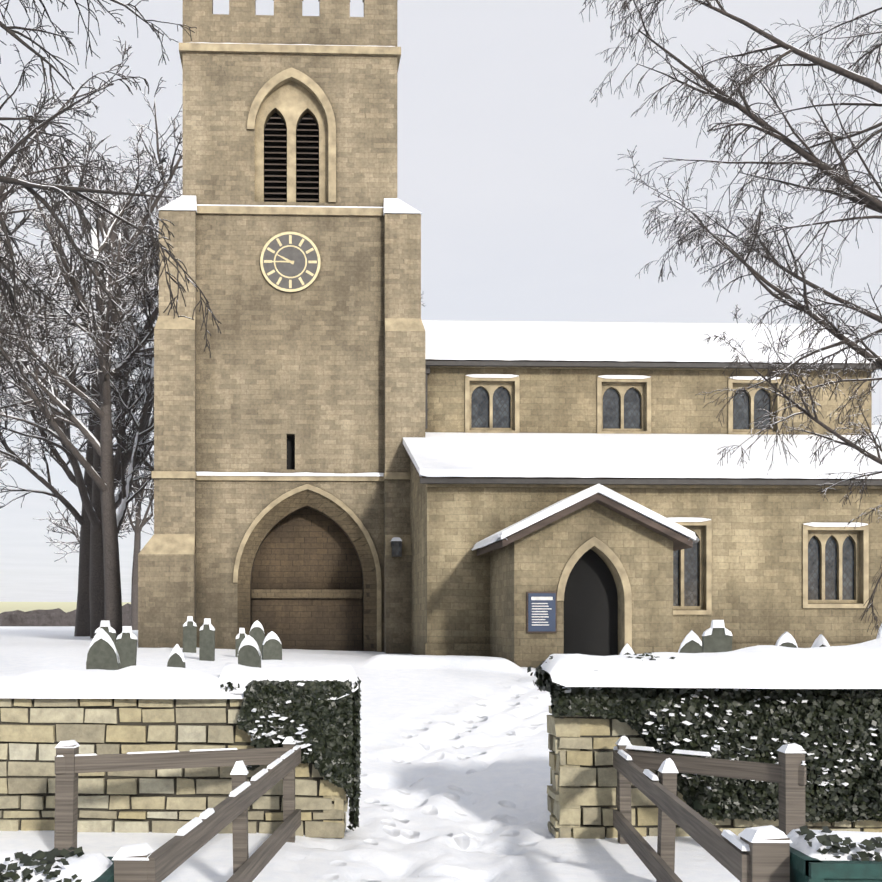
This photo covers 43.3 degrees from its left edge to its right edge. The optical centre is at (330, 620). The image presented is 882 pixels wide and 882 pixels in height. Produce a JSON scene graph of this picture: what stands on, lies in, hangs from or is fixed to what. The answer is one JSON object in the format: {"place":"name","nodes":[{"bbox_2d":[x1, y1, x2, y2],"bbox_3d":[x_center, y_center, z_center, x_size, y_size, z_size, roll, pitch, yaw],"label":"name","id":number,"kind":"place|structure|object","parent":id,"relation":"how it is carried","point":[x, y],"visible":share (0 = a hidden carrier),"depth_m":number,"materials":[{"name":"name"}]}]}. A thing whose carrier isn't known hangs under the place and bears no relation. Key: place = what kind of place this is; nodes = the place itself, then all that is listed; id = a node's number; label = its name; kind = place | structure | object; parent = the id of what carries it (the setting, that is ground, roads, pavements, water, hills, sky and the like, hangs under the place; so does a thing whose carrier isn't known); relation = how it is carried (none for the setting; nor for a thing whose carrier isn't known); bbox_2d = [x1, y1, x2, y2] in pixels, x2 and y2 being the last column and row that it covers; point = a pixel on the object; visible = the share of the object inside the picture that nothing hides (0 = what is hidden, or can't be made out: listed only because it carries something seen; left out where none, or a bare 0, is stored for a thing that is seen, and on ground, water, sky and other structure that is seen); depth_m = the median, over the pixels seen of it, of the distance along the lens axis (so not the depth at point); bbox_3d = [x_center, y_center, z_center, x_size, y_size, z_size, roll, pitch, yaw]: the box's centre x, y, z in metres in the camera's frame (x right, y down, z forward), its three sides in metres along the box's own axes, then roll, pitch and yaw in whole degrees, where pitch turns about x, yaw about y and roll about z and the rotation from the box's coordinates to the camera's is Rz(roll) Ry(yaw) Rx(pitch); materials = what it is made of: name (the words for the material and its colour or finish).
{"place":"outdoors","nodes":[
{"label":"outdoors","id":0,"kind":"place"},
{"bbox_2d":[0,602,130,612],"label":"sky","id":1,"kind":"structure","parent":0,"point":[66,607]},
{"bbox_2d":[0,626,739,881],"bbox_3d":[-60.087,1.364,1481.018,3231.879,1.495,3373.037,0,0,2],"label":"snow ground","id":2,"kind":"structure","parent":0,"point":[455,767],"depth_m":11.98,"materials":[{"name":"white snow"}]},
{"bbox_2d":[0,457,9,474],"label":"snow","id":3,"kind":"structure","parent":2,"relation":"on","point":[3,465],"depth_m":85.36,"materials":[{"name":"white snow"}]},
{"bbox_2d":[0,170,50,366],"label":"tree","id":4,"kind":"object","parent":2,"relation":"on","point":[5,220],"visible":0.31,"depth_m":31.86,"materials":[{"name":"brown plant"}]},
{"bbox_2d":[0,207,88,415],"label":"tree","id":5,"kind":"object","parent":2,"relation":"on","point":[38,282],"visible":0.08,"depth_m":42.90,"materials":[{"name":"plant"}]},
{"bbox_2d":[0,603,130,625],"bbox_3d":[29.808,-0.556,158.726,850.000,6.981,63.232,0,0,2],"label":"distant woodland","id":6,"kind":"object","parent":2,"relation":"on","point":[53,617],"visible":0.08,"depth_m":130.81,"materials":[{"name":"grey plant"}]},
{"bbox_2d":[0,36,150,376],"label":"tree","id":7,"kind":"object","parent":2,"relation":"on","point":[5,195],"visible":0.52,"depth_m":36.27,"materials":[{"name":"plant"}]},
{"bbox_2d":[0,126,176,638],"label":"tree","id":8,"kind":"object","parent":2,"relation":"on","point":[112,521],"visible":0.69,"depth_m":33.60,"materials":[{"name":"plant"}]},
{"bbox_2d":[0,128,182,638],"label":"tree","id":9,"kind":"object","parent":2,"relation":"on","point":[96,571],"visible":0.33,"depth_m":40.84,"materials":[{"name":"brown plant"}]},
{"bbox_2d":[0,77,182,635],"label":"tree","id":10,"kind":"object","parent":2,"relation":"on","point":[82,623],"visible":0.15,"depth_m":46.23,"materials":[{"name":"plant"}]},
{"bbox_2d":[0,160,182,471],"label":"tree","id":11,"kind":"object","parent":2,"relation":"on","point":[165,201],"visible":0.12,"depth_m":49.45,"materials":[{"name":"plant"}]},
{"bbox_2d":[33,420,149,561],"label":"tree","id":12,"kind":"object","parent":2,"relation":"on","point":[74,531],"visible":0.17,"depth_m":88.73,"materials":[{"name":"plant"}]},
{"bbox_2d":[91,857,113,881],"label":"green planter","id":13,"kind":"object","parent":2,"relation":"on","point":[107,875],"visible":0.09,"depth_m":5.26,"materials":[{"name":"green plastic"}]},
{"bbox_2d":[0,846,83,881],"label":"green planter plants","id":14,"kind":"object","parent":13,"relation":"on","point":[40,855],"visible":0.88,"depth_m":5.17,"materials":[{"name":"green plant"}]},
{"bbox_2d":[0,850,112,881],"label":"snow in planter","id":15,"kind":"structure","parent":13,"relation":"on","point":[87,867],"depth_m":5.23,"materials":[{"name":"white snow"}]},
{"bbox_2d":[0,0,220,441],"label":"oak tree","id":16,"kind":"object","parent":2,"relation":"on","point":[44,186],"visible":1,"depth_m":11.12,"materials":[{"name":"brown plant"}]},
{"bbox_2d":[83,422,153,629],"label":"tree","id":17,"kind":"object","parent":2,"relation":"on","point":[136,510],"visible":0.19,"depth_m":79.90,"materials":[{"name":"brown plant"}]},
{"bbox_2d":[138,0,424,653],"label":"church tower","id":18,"kind":"structure","parent":2,"relation":"on","point":[325,370],"depth_m":29.21,"materials":[{"name":"beige stone"}]},
{"bbox_2d":[261,234,317,292],"bbox_3d":[-1.071,-9.516,29.237,1.600,1.600,0.050,0,0,-2],"label":"clock face","id":19,"kind":"object","parent":18,"relation":"attached to","point":[297,257],"visible":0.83,"depth_m":29.21},
{"bbox_2d":[260,232,320,291],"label":"clock markings","id":20,"kind":"object","parent":19,"relation":"attached to","point":[288,261],"visible":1,"depth_m":29.20,"materials":[{"name":"beige paint"}]},
{"bbox_2d":[264,117,318,199],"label":"louvers","id":21,"kind":"object","parent":18,"relation":"in","point":[286,163],"visible":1,"depth_m":29.48,"materials":[{"name":"black wood"}]},
{"bbox_2d":[250,506,363,650],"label":"arch infill wall","id":22,"kind":"structure","parent":18,"relation":"in","point":[307,548],"depth_m":30.09,"materials":[{"name":"brown brick"}]},
{"bbox_2d":[237,489,376,651],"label":"church arch orders","id":23,"kind":"object","parent":18,"relation":"attached to","point":[335,512],"visible":0.9,"depth_m":29.45,"materials":[{"name":"beige stone"}]},
{"bbox_2d":[264,113,617,655],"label":"dark openings","id":24,"kind":"object","parent":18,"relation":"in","point":[590,611],"visible":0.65,"depth_m":23.15,"materials":[{"name":"black"}]},
{"bbox_2d":[54,741,805,881],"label":"post and rail fence","id":25,"kind":"object","parent":2,"relation":"on","point":[763,862],"visible":0.77,"depth_m":8.55,"materials":[{"name":"brown wood"}]},
{"bbox_2d":[55,736,805,860],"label":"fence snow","id":26,"kind":"structure","parent":25,"relation":"on","point":[761,834],"depth_m":7.77,"materials":[{"name":"white snow"}]},
{"bbox_2d":[0,698,881,838],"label":"boundary wall stones","id":27,"kind":"object","parent":2,"relation":"on","point":[567,796],"visible":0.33,"depth_m":10.06,"materials":[{"name":"beige stone"}]},
{"bbox_2d":[0,662,358,699],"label":"snow on wall","id":28,"kind":"structure","parent":27,"relation":"on","point":[142,682],"depth_m":10.04,"materials":[{"name":"white snow"}]},
{"bbox_2d":[0,698,881,838],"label":"boundary wall","id":29,"kind":"structure","parent":2,"relation":"on","point":[147,724],"depth_m":10.10,"materials":[{"name":"brown stone"}]},
{"bbox_2d":[86,621,825,669],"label":"gravestones","id":30,"kind":"object","parent":2,"relation":"on","point":[101,654],"visible":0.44,"depth_m":19.04,"materials":[{"name":"grey stone"}]},
{"bbox_2d":[86,616,881,662],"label":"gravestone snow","id":31,"kind":"structure","parent":30,"relation":"on","point":[785,637],"depth_m":17.30,"materials":[{"name":"white snow"}]},
{"bbox_2d":[220,652,881,830],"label":"hedge ivy leaves","id":32,"kind":"object","parent":2,"relation":"on","point":[823,717],"visible":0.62,"depth_m":9.63,"materials":[{"name":"green plant"}]},
{"bbox_2d":[245,669,881,790],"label":"snow on ivy","id":33,"kind":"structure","parent":32,"relation":"on","point":[714,748],"depth_m":9.59,"materials":[{"name":"white snow"}]},
{"bbox_2d":[534,637,881,688],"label":"hedge snow","id":34,"kind":"structure","parent":32,"relation":"on","point":[856,666],"depth_m":9.57,"materials":[{"name":"white snow"}]},
{"bbox_2d":[410,368,881,667],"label":"church wall","id":35,"kind":"structure","parent":2,"relation":"on","point":[467,600],"depth_m":25.63,"materials":[{"name":"beige stone"}]},
{"bbox_2d":[528,593,554,630],"bbox_3d":[4.328,-0.176,22.625,0.560,0.780,0.050,0,0,-2],"label":"notice board","id":36,"kind":"object","parent":35,"relation":"attached to","point":[550,619],"visible":0.86,"depth_m":22.60,"materials":[{"name":"blue metal"}]},
{"bbox_2d":[531,597,552,625],"bbox_3d":[4.329,-0.201,22.597,0.440,0.590,0.007,0,0,-2],"label":"sign lettering","id":37,"kind":"object","parent":36,"relation":"attached to","point":[541,598],"visible":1,"depth_m":22.59},
{"bbox_2d":[391,361,881,556],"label":"church rainwater goods","id":38,"kind":"object","parent":35,"relation":"attached to","point":[428,364],"visible":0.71,"depth_m":25.39},
{"bbox_2d":[405,359,881,632],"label":"roof fascia","id":39,"kind":"structure","parent":35,"relation":"on","point":[680,542],"depth_m":22.62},
{"bbox_2d":[545,673,871,811],"bbox_3d":[4.135,1.098,10.053,9.540,1.268,0.760,0,0,2],"label":"hedge","id":40,"kind":"object","parent":2,"relation":"on","point":[696,804],"visible":0.06,"depth_m":9.71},
{"bbox_2d":[579,0,881,634],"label":"birch tree","id":41,"kind":"object","parent":2,"relation":"on","point":[868,200],"visible":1,"depth_m":13.76,"materials":[{"name":"brown plant"}]},
{"bbox_2d":[730,304,848,332],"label":"snow","id":42,"kind":"structure","parent":2,"relation":"on","point":[736,311],"depth_m":58.89,"materials":[{"name":"white snow"}]},
{"bbox_2d":[790,847,881,881],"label":"green planter","id":43,"kind":"object","parent":2,"relation":"on","point":[804,867],"visible":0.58,"depth_m":5.16,"materials":[{"name":"teal plastic"}]},
{"bbox_2d":[787,829,881,860],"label":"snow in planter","id":44,"kind":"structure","parent":43,"relation":"on","point":[799,843],"depth_m":5.40,"materials":[{"name":"white snow"}]},
{"bbox_2d":[795,825,881,861],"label":"green planter plants","id":45,"kind":"object","parent":43,"relation":"in","point":[835,840],"visible":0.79,"depth_m":5.25,"materials":[{"name":"green plant"}]},
{"bbox_2d":[0,0,881,601],"bbox_3d":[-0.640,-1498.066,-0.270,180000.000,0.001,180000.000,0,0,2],"label":"sky","id":46,"kind":"structure","parent":0,"point":[514,172],"depth_m":3533.41,"materials":[{"name":"white"}]},
{"bbox_2d":[139,0,881,654],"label":"church dressings","id":47,"kind":"structure","parent":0,"point":[291,96],"depth_m":29.19,"materials":[{"name":"beige stone"}]},
{"bbox_2d":[392,387,853,605],"bbox_3d":[8.891,-3.366,28.031,14.535,6.040,4.350,0,0,-2],"label":"window glass","id":48,"kind":"object","parent":47,"relation":"in","point":[501,408],"visible":0.65,"depth_m":30.03,"materials":[{"name":"grey glass"}]},
{"bbox_2d":[158,195,881,548],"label":"roof snow","id":49,"kind":"structure","parent":0,"point":[522,451],"depth_m":29.02,"materials":[{"name":"white snow"}]},
{"bbox_2d":[196,42,881,550],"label":"church eave snow lips","id":50,"kind":"object","parent":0,"point":[608,472],"visible":0.67,"depth_m":25.68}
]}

